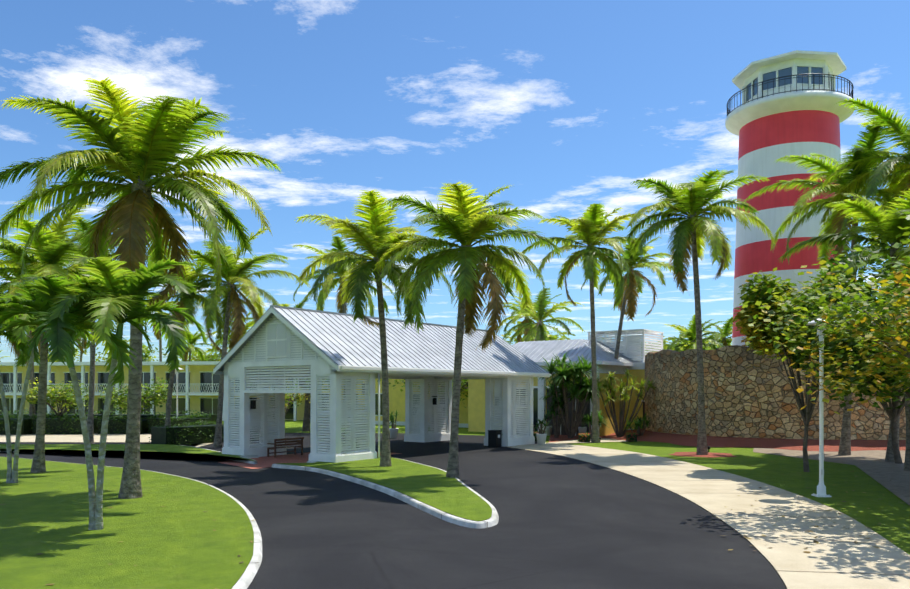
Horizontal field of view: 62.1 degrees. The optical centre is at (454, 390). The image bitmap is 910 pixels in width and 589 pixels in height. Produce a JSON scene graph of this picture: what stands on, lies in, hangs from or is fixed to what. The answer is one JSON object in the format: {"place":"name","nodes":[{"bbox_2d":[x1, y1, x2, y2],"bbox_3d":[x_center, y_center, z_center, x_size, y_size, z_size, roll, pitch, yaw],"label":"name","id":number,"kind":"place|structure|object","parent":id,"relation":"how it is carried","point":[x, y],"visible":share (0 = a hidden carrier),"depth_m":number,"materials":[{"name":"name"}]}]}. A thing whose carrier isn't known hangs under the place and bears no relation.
{"place":"outdoors","nodes":[
{"label":"outdoors","id":0,"kind":"place"},
{"bbox_2d":[0,457,253,588],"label":"lawn","id":1,"kind":"structure","parent":0,"point":[176,542],"depth_m":16.34,"materials":[{"name":"green plant"}]},
{"bbox_2d":[0,298,50,482],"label":"palm tree","id":2,"kind":"object","parent":1,"relation":"on","point":[22,358],"visible":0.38,"depth_m":25.51,"materials":[{"name":"green plant"}]},
{"bbox_2d":[0,279,95,482],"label":"palm tree","id":3,"kind":"object","parent":1,"relation":"on","point":[20,334],"visible":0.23,"depth_m":25.40,"materials":[{"name":"green plant"}]},
{"bbox_2d":[0,274,152,529],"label":"palm tree","id":4,"kind":"object","parent":1,"relation":"on","point":[49,288],"visible":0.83,"depth_m":16.22,"materials":[{"name":"green plant"}]},
{"bbox_2d":[0,198,154,472],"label":"palm","id":5,"kind":"object","parent":1,"relation":"on","point":[49,251],"visible":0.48,"depth_m":28.55,"materials":[{"name":"green plant"}]},
{"bbox_2d":[25,254,207,529],"bbox_3d":[-7.300,0.135,16.494,3.690,6.196,4.066,0,0,-30],"label":"palm tree","id":6,"kind":"object","parent":1,"relation":"on","point":[132,293],"visible":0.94,"depth_m":16.18,"materials":[{"name":"green plant"}]},
{"bbox_2d":[0,77,282,498],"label":"palm","id":7,"kind":"object","parent":1,"relation":"on","point":[145,148],"visible":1,"depth_m":21.23,"materials":[{"name":"green plant"}]},
{"bbox_2d":[0,433,786,588],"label":"asphalt","id":8,"kind":"structure","parent":0,"point":[566,523],"depth_m":17.39,"materials":[{"name":"black asphalt"}]},
{"bbox_2d":[0,414,35,434],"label":"hedge","id":9,"kind":"object","parent":8,"relation":"on","point":[26,425],"visible":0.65,"depth_m":54.56,"materials":[{"name":"green plant"}]},
{"bbox_2d":[27,217,168,443],"bbox_3d":[-21.651,-3.633,45.656,8.320,13.742,7.381,0,0,2],"label":"palm","id":10,"kind":"object","parent":8,"relation":"on","point":[82,223],"visible":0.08,"depth_m":45.09,"materials":[{"name":"green plant"}]},
{"bbox_2d":[0,433,211,446],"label":"back walk","id":11,"kind":"structure","parent":8,"relation":"on","point":[144,438],"depth_m":50.35,"materials":[{"name":"beige concrete"}]},
{"bbox_2d":[0,238,62,417],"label":"palm","id":12,"kind":"object","parent":11,"relation":"on","point":[32,406],"visible":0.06,"depth_m":56.60,"materials":[{"name":"green plant"}]},
{"bbox_2d":[21,377,88,417],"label":"tree","id":13,"kind":"object","parent":11,"relation":"on","point":[53,398],"visible":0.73,"depth_m":55.97,"materials":[{"name":"green plant"}]},
{"bbox_2d":[30,414,99,434],"bbox_3d":[-28.743,2.496,55.979,4.252,1.583,2.856,0,0,2],"label":"hedge","id":14,"kind":"object","parent":11,"relation":"on","point":[62,425],"visible":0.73,"depth_m":55.02,"materials":[{"name":"green plant"}]},
{"bbox_2d":[96,416,148,433],"bbox_3d":[-24.607,2.534,56.441,3.449,1.468,2.874,0,0,2],"label":"hedge","id":15,"kind":"object","parent":11,"relation":"on","point":[118,425],"visible":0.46,"depth_m":55.50,"materials":[{"name":"green plant"}]},
{"bbox_2d":[99,377,173,413],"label":"tree","id":16,"kind":"object","parent":11,"relation":"on","point":[152,396],"visible":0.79,"depth_m":56.13,"materials":[{"name":"green plant"}]},
{"bbox_2d":[175,368,183,417],"bbox_3d":[-20.938,0.709,56.945,0.940,5.030,0.940,0,0,2],"label":"lamp","id":17,"kind":"object","parent":11,"relation":"on","point":[176,373],"visible":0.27,"depth_m":56.90,"materials":[{"name":"white metal"}]},
{"bbox_2d":[145,246,249,426],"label":"palm","id":18,"kind":"object","parent":11,"relation":"on","point":[188,302],"visible":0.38,"depth_m":44.08,"materials":[{"name":"green plant"}]},
{"bbox_2d":[0,445,258,463],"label":"strip kerb","id":19,"kind":"structure","parent":8,"relation":"on","point":[251,462],"depth_m":34.93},
{"bbox_2d":[0,444,253,460],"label":"grass strip","id":20,"kind":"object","parent":19,"relation":"on","point":[163,450],"visible":0.85,"depth_m":38.85,"materials":[{"name":"green plant"}]},
{"bbox_2d":[12,457,261,588],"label":"lawn kerb","id":21,"kind":"structure","parent":8,"relation":"on","point":[247,577],"depth_m":14.40,"materials":[{"name":"white concrete"}]},
{"bbox_2d":[147,413,215,433],"bbox_3d":[-20.582,2.468,56.943,4.460,1.588,2.870,0,0,2],"label":"hedge","id":22,"kind":"object","parent":8,"relation":"on","point":[155,421],"visible":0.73,"depth_m":56.01,"materials":[{"name":"green plant"}]},
{"bbox_2d":[149,420,258,444],"bbox_3d":[-15.310,2.534,46.911,2.559,1.458,6.704,0,0,41],"label":"hedge","id":23,"kind":"object","parent":8,"relation":"on","point":[189,433],"visible":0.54,"depth_m":44.94,"materials":[{"name":"green plant"}]},
{"bbox_2d":[167,227,311,447],"bbox_3d":[-12.593,-3.076,43.100,8.097,12.633,8.324,0,0,2],"label":"palm","id":24,"kind":"object","parent":8,"relation":"on","point":[239,274],"visible":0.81,"depth_m":42.61,"materials":[{"name":"green plant"}]},
{"bbox_2d":[235,379,310,418],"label":"tree","id":25,"kind":"object","parent":8,"relation":"on","point":[293,399],"visible":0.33,"depth_m":50.88,"materials":[{"name":"green plant"}]},
{"bbox_2d":[218,451,401,468],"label":"pavers","id":26,"kind":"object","parent":8,"relation":"on","point":[265,461],"visible":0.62,"depth_m":34.62,"materials":[{"name":"red brick"}]},
{"bbox_2d":[267,437,303,457],"bbox_3d":[-8.283,2.759,36.968,0.615,0.890,1.800,0,0,36],"label":"bench","id":27,"kind":"object","parent":26,"relation":"on","point":[297,440],"visible":1,"depth_m":36.76,"materials":[{"name":"brown wood"}]},
{"bbox_2d":[213,305,550,462],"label":"pavilion","id":28,"kind":"structure","parent":8,"relation":"on","point":[276,346],"depth_m":36.40,"materials":[{"name":"white paint"}]},
{"bbox_2d":[271,458,498,528],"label":"island kerb","id":29,"kind":"structure","parent":8,"relation":"on","point":[493,520],"depth_m":21.69,"materials":[{"name":"white concrete"}]},
{"bbox_2d":[276,457,491,520],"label":"island top","id":30,"kind":"structure","parent":29,"relation":"on","point":[434,487],"depth_m":25.25,"materials":[{"name":"green plant"}]},
{"bbox_2d":[296,189,454,466],"bbox_3d":[-2.993,-2.390,30.662,6.931,11.250,6.613,0,0,-31],"label":"palm","id":31,"kind":"object","parent":30,"relation":"on","point":[374,238],"visible":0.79,"depth_m":30.00,"materials":[{"name":"green plant"}]},
{"bbox_2d":[373,181,562,479],"bbox_3d":[0.388,-2.059,26.554,7.216,10.597,7.064,0,0,2],"label":"palm","id":32,"kind":"object","parent":30,"relation":"on","point":[464,221],"visible":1,"depth_m":26.03,"materials":[{"name":"green plant"}]},
{"bbox_2d":[389,428,398,438],"bbox_3d":[-4.118,2.884,50.908,0.660,0.680,0.644,0,0,2],"label":"pot","id":33,"kind":"object","parent":8,"relation":"on","point":[393,433],"visible":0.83,"depth_m":50.69,"materials":[{"name":"white ceramic"}]},
{"bbox_2d":[389,410,399,428],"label":"pot plant","id":34,"kind":"object","parent":33,"relation":"in","point":[391,416],"visible":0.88,"depth_m":50.76,"materials":[{"name":"green plant"}]},
{"bbox_2d":[488,430,501,446],"bbox_3d":[2.278,2.744,43.230,0.600,0.960,0.600,0,0,36],"label":"bin","id":35,"kind":"object","parent":8,"relation":"on","point":[494,438],"visible":0.93,"depth_m":43.04,"materials":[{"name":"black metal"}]},
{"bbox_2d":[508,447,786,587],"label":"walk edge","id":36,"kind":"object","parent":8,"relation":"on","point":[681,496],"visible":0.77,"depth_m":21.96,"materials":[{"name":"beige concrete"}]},
{"bbox_2d":[0,0,909,361],"label":"sky","id":37,"kind":"structure","parent":0,"point":[567,104],"materials":[{"name":"blue"}]},
{"bbox_2d":[544,426,551,435],"bbox_3d":[6.688,2.884,54.385,0.660,0.680,0.644,0,0,2],"label":"pot","id":38,"kind":"object","parent":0,"point":[548,429],"visible":0.75,"depth_m":54.16,"materials":[{"name":"grey ceramic"}]},
{"bbox_2d":[222,420,909,554],"bbox_3d":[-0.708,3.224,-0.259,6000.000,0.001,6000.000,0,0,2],"label":"ground","id":39,"kind":"structure","parent":0,"point":[889,511],"depth_m":28.35,"materials":[{"name":"green plant"}]},
{"bbox_2d":[14,342,89,361],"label":"tree","id":40,"kind":"object","parent":39,"relation":"on","point":[77,351],"visible":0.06,"depth_m":183.34,"materials":[{"name":"green plant"}]},
{"bbox_2d":[77,319,115,361],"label":"palm","id":41,"kind":"object","parent":39,"relation":"on","point":[83,344],"visible":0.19,"depth_m":134.20,"materials":[{"name":"green plant"}]},
{"bbox_2d":[0,408,216,422],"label":"hedge line","id":42,"kind":"object","parent":39,"relation":"on","point":[144,415],"visible":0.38,"depth_m":58.80,"materials":[{"name":"green plant"}]},
{"bbox_2d":[95,339,167,361],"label":"tree","id":43,"kind":"object","parent":39,"relation":"on","point":[145,351],"visible":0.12,"depth_m":183.08,"materials":[{"name":"green plant"}]},
{"bbox_2d":[0,361,310,420],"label":"wing","id":44,"kind":"structure","parent":39,"relation":"on","point":[198,386],"depth_m":83.54,"materials":[{"name":"yellow paint"}]},
{"bbox_2d":[151,294,178,361],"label":"palm","id":45,"kind":"object","parent":39,"relation":"on","point":[158,335],"visible":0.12,"depth_m":111.38,"materials":[{"name":"green plant"}]},
{"bbox_2d":[182,328,212,360],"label":"palm","id":46,"kind":"object","parent":39,"relation":"on","point":[192,340],"visible":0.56,"depth_m":133.61,"materials":[{"name":"green plant"}]},
{"bbox_2d":[179,336,230,360],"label":"tree","id":47,"kind":"object","parent":39,"relation":"on","point":[211,357],"visible":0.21,"depth_m":182.55,"materials":[{"name":"green plant"}]},
{"bbox_2d":[207,309,254,359],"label":"palm","id":48,"kind":"object","parent":39,"relation":"on","point":[218,342],"visible":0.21,"depth_m":104.23,"materials":[{"name":"green plant"}]},
{"bbox_2d":[242,298,310,407],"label":"palm","id":49,"kind":"object","parent":39,"relation":"on","point":[300,304],"depth_m":60.55,"materials":[{"name":"green plant"}]},
{"bbox_2d":[246,311,356,430],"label":"tree","id":50,"kind":"object","parent":39,"relation":"on","point":[306,423],"visible":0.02,"depth_m":59.63,"materials":[{"name":"green plant"}]},
{"bbox_2d":[292,236,396,404],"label":"palm","id":51,"kind":"object","parent":39,"relation":"on","point":[329,283],"visible":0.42,"depth_m":65.01,"materials":[{"name":"green plant"}]},
{"bbox_2d":[377,379,467,407],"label":"tree","id":52,"kind":"object","parent":39,"relation":"on","point":[464,382],"visible":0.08,"depth_m":62.56,"materials":[{"name":"green plant"}]},
{"bbox_2d":[0,459,899,588],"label":"fallen leaves","id":53,"kind":"object","parent":39,"relation":"on","point":[251,541],"visible":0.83,"depth_m":16.57,"materials":[{"name":"brown plant"}]},
{"bbox_2d":[322,329,663,435],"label":"hotel","id":54,"kind":"structure","parent":39,"relation":"on","point":[472,416],"depth_m":56.95,"materials":[{"name":"yellow paint"}]},
{"bbox_2d":[498,296,557,342],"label":"palm","id":55,"kind":"object","parent":39,"relation":"on","point":[525,320],"visible":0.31,"depth_m":111.06,"materials":[{"name":"green plant"}]},
{"bbox_2d":[501,321,575,343],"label":"tree","id":56,"kind":"object","parent":39,"relation":"on","point":[550,337],"visible":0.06,"depth_m":131.59,"materials":[{"name":"green plant"}]},
{"bbox_2d":[533,431,545,440],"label":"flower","id":57,"kind":"object","parent":39,"relation":"on","point":[535,433],"visible":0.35,"depth_m":47.73,"materials":[{"name":"green plant"}]},
{"bbox_2d":[502,287,584,344],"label":"palm","id":58,"kind":"object","parent":39,"relation":"on","point":[539,316],"visible":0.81,"depth_m":73.69,"materials":[{"name":"green plant"}]},
{"bbox_2d":[542,410,551,425],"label":"pot plant","id":59,"kind":"object","parent":39,"relation":"on","point":[546,416],"visible":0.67,"depth_m":54.35,"materials":[{"name":"green plant"}]},
{"bbox_2d":[549,435,616,441],"bbox_3d":[10.869,3.204,51.082,10.191,0.001,11.255,0,0,2],"label":"mulch bed","id":60,"kind":"object","parent":39,"relation":"on","point":[560,438],"visible":0.1,"depth_m":50.50,"materials":[{"name":"brown soil"}]},
{"bbox_2d":[543,393,570,437],"bbox_3d":[7.002,1.710,51.265,2.168,3.053,2.329,0,0,2],"label":"shrub","id":61,"kind":"object","parent":60,"relation":"on","point":[553,411],"visible":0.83,"depth_m":51.08,"materials":[{"name":"green plant"}]},
{"bbox_2d":[537,352,607,437],"bbox_3d":[7.778,0.311,50.944,5.182,5.886,4.982,0,0,2],"label":"dracaena","id":62,"kind":"object","parent":60,"relation":"on","point":[578,386],"visible":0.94,"depth_m":50.37,"materials":[{"name":"green plant"}]},
{"bbox_2d":[580,414,586,426],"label":"pot plant","id":63,"kind":"object","parent":60,"relation":"on","point":[584,420],"visible":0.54,"depth_m":52.79,"materials":[{"name":"green plant"}]},
{"bbox_2d":[578,432,590,441],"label":"flower","id":64,"kind":"object","parent":60,"relation":"on","point":[583,437],"visible":0.98,"depth_m":46.84,"materials":[{"name":"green plant"}]},
{"bbox_2d":[522,203,648,442],"bbox_3d":[8.130,-3.965,46.785,8.208,14.400,8.208,0,0,2],"label":"palm","id":65,"kind":"object","parent":60,"relation":"on","point":[592,229],"visible":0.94,"depth_m":46.08,"materials":[{"name":"green plant"}]},
{"bbox_2d":[582,409,608,439],"bbox_3d":[9.101,2.211,49.314,2.120,2.076,1.952,0,0,2],"label":"shrub","id":66,"kind":"object","parent":60,"relation":"on","point":[589,420],"visible":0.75,"depth_m":49.15,"materials":[{"name":"green plant"}]},
{"bbox_2d":[626,432,637,441],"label":"shrub","id":67,"kind":"object","parent":60,"relation":"on","point":[631,438],"visible":1,"depth_m":47.18,"materials":[{"name":"green plant"}]},
{"bbox_2d":[597,369,655,436],"bbox_3d":[11.272,0.729,51.462,4.459,5.054,4.591,0,0,-42],"label":"palm plant","id":68,"kind":"object","parent":39,"relation":"on","point":[620,432],"visible":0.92,"depth_m":50.92,"materials":[{"name":"green plant"}]},
{"bbox_2d":[580,235,673,358],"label":"palm","id":69,"kind":"object","parent":39,"relation":"on","point":[633,288],"visible":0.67,"depth_m":55.24,"materials":[{"name":"green plant"}]},
{"bbox_2d":[624,412,651,435],"bbox_3d":[12.088,2.285,49.575,2.187,1.945,1.957,0,0,-33],"label":"shrub","id":70,"kind":"object","parent":39,"relation":"on","point":[638,426],"visible":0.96,"depth_m":49.60,"materials":[{"name":"green plant"}]},
{"bbox_2d":[641,336,679,351],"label":"tree","id":71,"kind":"object","parent":39,"relation":"on","point":[665,341],"visible":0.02,"depth_m":130.25,"materials":[{"name":"green plant"}]},
{"bbox_2d":[641,336,719,358],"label":"tree","id":72,"kind":"object","parent":39,"relation":"on","point":[665,346],"visible":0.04,"depth_m":106.62,"materials":[{"name":"green plant"}]},
{"bbox_2d":[654,333,719,351],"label":"tree","id":73,"kind":"object","parent":39,"relation":"on","point":[708,348],"depth_m":78.92,"materials":[{"name":"green plant"}]},
{"bbox_2d":[654,314,726,350],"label":"palm","id":74,"kind":"object","parent":39,"relation":"on","point":[691,331],"visible":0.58,"depth_m":94.48,"materials":[{"name":"green plant"}]},
{"bbox_2d":[667,331,731,350],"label":"tree","id":75,"kind":"object","parent":39,"relation":"on","point":[727,341],"depth_m":103.48,"materials":[{"name":"green plant"}]},
{"bbox_2d":[668,452,736,456],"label":"mulch","id":76,"kind":"object","parent":39,"relation":"on","point":[693,454],"visible":0.92,"depth_m":37.87,"materials":[{"name":"brown soil"}]},
{"bbox_2d":[624,169,775,454],"bbox_3d":[11.538,-3.840,37.726,8.046,14.153,7.033,0,0,-39],"label":"palm","id":77,"kind":"object","parent":76,"relation":"on","point":[690,200],"visible":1,"depth_m":37.36,"materials":[{"name":"green plant"}]},
{"bbox_2d":[506,438,909,588],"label":"walkway","id":78,"kind":"structure","parent":39,"relation":"on","point":[788,555],"depth_m":18.29,"materials":[{"name":"beige concrete"}]},
{"bbox_2d":[536,433,546,444],"bbox_3d":[5.104,2.884,44.628,0.660,0.680,0.644,0,0,2],"label":"pot","id":79,"kind":"object","parent":78,"relation":"on","point":[541,439],"visible":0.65,"depth_m":44.41,"materials":[{"name":"white ceramic"}]},
{"bbox_2d":[531,419,551,433],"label":"pot plant","id":80,"kind":"object","parent":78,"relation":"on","point":[540,429],"visible":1,"depth_m":44.53,"materials":[{"name":"green plant"}]},
{"bbox_2d":[704,317,732,347],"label":"palm","id":81,"kind":"object","parent":39,"relation":"on","point":[727,329],"visible":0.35,"depth_m":101.60,"materials":[{"name":"green plant"}]},
{"bbox_2d":[610,428,905,451],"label":"mulch bed","id":82,"kind":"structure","parent":39,"relation":"on","point":[718,441],"depth_m":43.05,"materials":[{"name":"brown soil"}]},
{"bbox_2d":[645,345,905,439],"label":"stone wall","id":83,"kind":"structure","parent":39,"relation":"on","point":[748,394],"depth_m":44.72,"materials":[{"name":"brown stone"}]},
{"bbox_2d":[725,50,853,346],"bbox_3d":[22.977,-9.901,52.136,8.160,26.250,8.160,0,0,2],"label":"lighthouse","id":84,"kind":"object","parent":39,"relation":"on","point":[788,107],"visible":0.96,"depth_m":49.54,"materials":[{"name":"white paint"}]},
{"bbox_2d":[730,271,877,471],"bbox_3d":[13.988,-0.736,30.035,5.875,7.943,5.846,0,0,2],"label":"tree","id":85,"kind":"object","parent":39,"relation":"on","point":[752,309],"visible":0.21,"depth_m":29.68,"materials":[{"name":"green plant"}]},
{"bbox_2d":[806,318,834,496],"bbox_3d":[11.171,0.484,23.042,0.940,5.480,0.940,0,0,2],"label":"lamp","id":86,"kind":"object","parent":39,"relation":"on","point":[821,489],"visible":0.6,"depth_m":22.99,"materials":[{"name":"white metal"}]},
{"bbox_2d":[740,211,909,413],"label":"tree","id":87,"kind":"object","parent":39,"relation":"on","point":[900,299],"visible":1,"depth_m":19.06,"materials":[{"name":"green plant"}]},
{"bbox_2d":[753,448,909,504],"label":"walkway","id":88,"kind":"structure","parent":39,"relation":"on","point":[893,477],"depth_m":33.22,"materials":[{"name":"beige concrete"}]},
{"bbox_2d":[745,114,909,454],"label":"palm","id":89,"kind":"object","parent":88,"relation":"on","point":[871,137],"visible":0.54,"depth_m":37.44,"materials":[{"name":"green plant"}]},
{"bbox_2d":[779,188,909,470],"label":"palm","id":90,"kind":"object","parent":88,"relation":"on","point":[887,224],"visible":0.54,"depth_m":30.18,"materials":[{"name":"green plant"}]},
{"bbox_2d":[784,242,909,411],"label":"tree","id":91,"kind":"object","parent":88,"relation":"on","point":[882,275],"visible":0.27,"depth_m":24.95,"materials":[{"name":"green plant"}]},
{"bbox_2d":[807,302,904,463],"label":"tree","id":92,"kind":"object","parent":88,"relation":"on","point":[893,413],"depth_m":33.25,"materials":[{"name":"green plant"}]},
{"bbox_2d":[817,98,909,461],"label":"palm","id":93,"kind":"object","parent":88,"relation":"on","point":[896,128],"visible":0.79,"depth_m":34.16,"materials":[{"name":"green plant"}]},
{"bbox_2d":[578,427,586,433],"bbox_3d":[8.923,2.884,52.866,0.660,0.680,0.644,0,0,2],"label":"pot","id":94,"kind":"object","parent":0,"point":[582,430],"visible":0.6,"depth_m":52.63,"materials":[{"name":"grey ceramic"}]}
]}

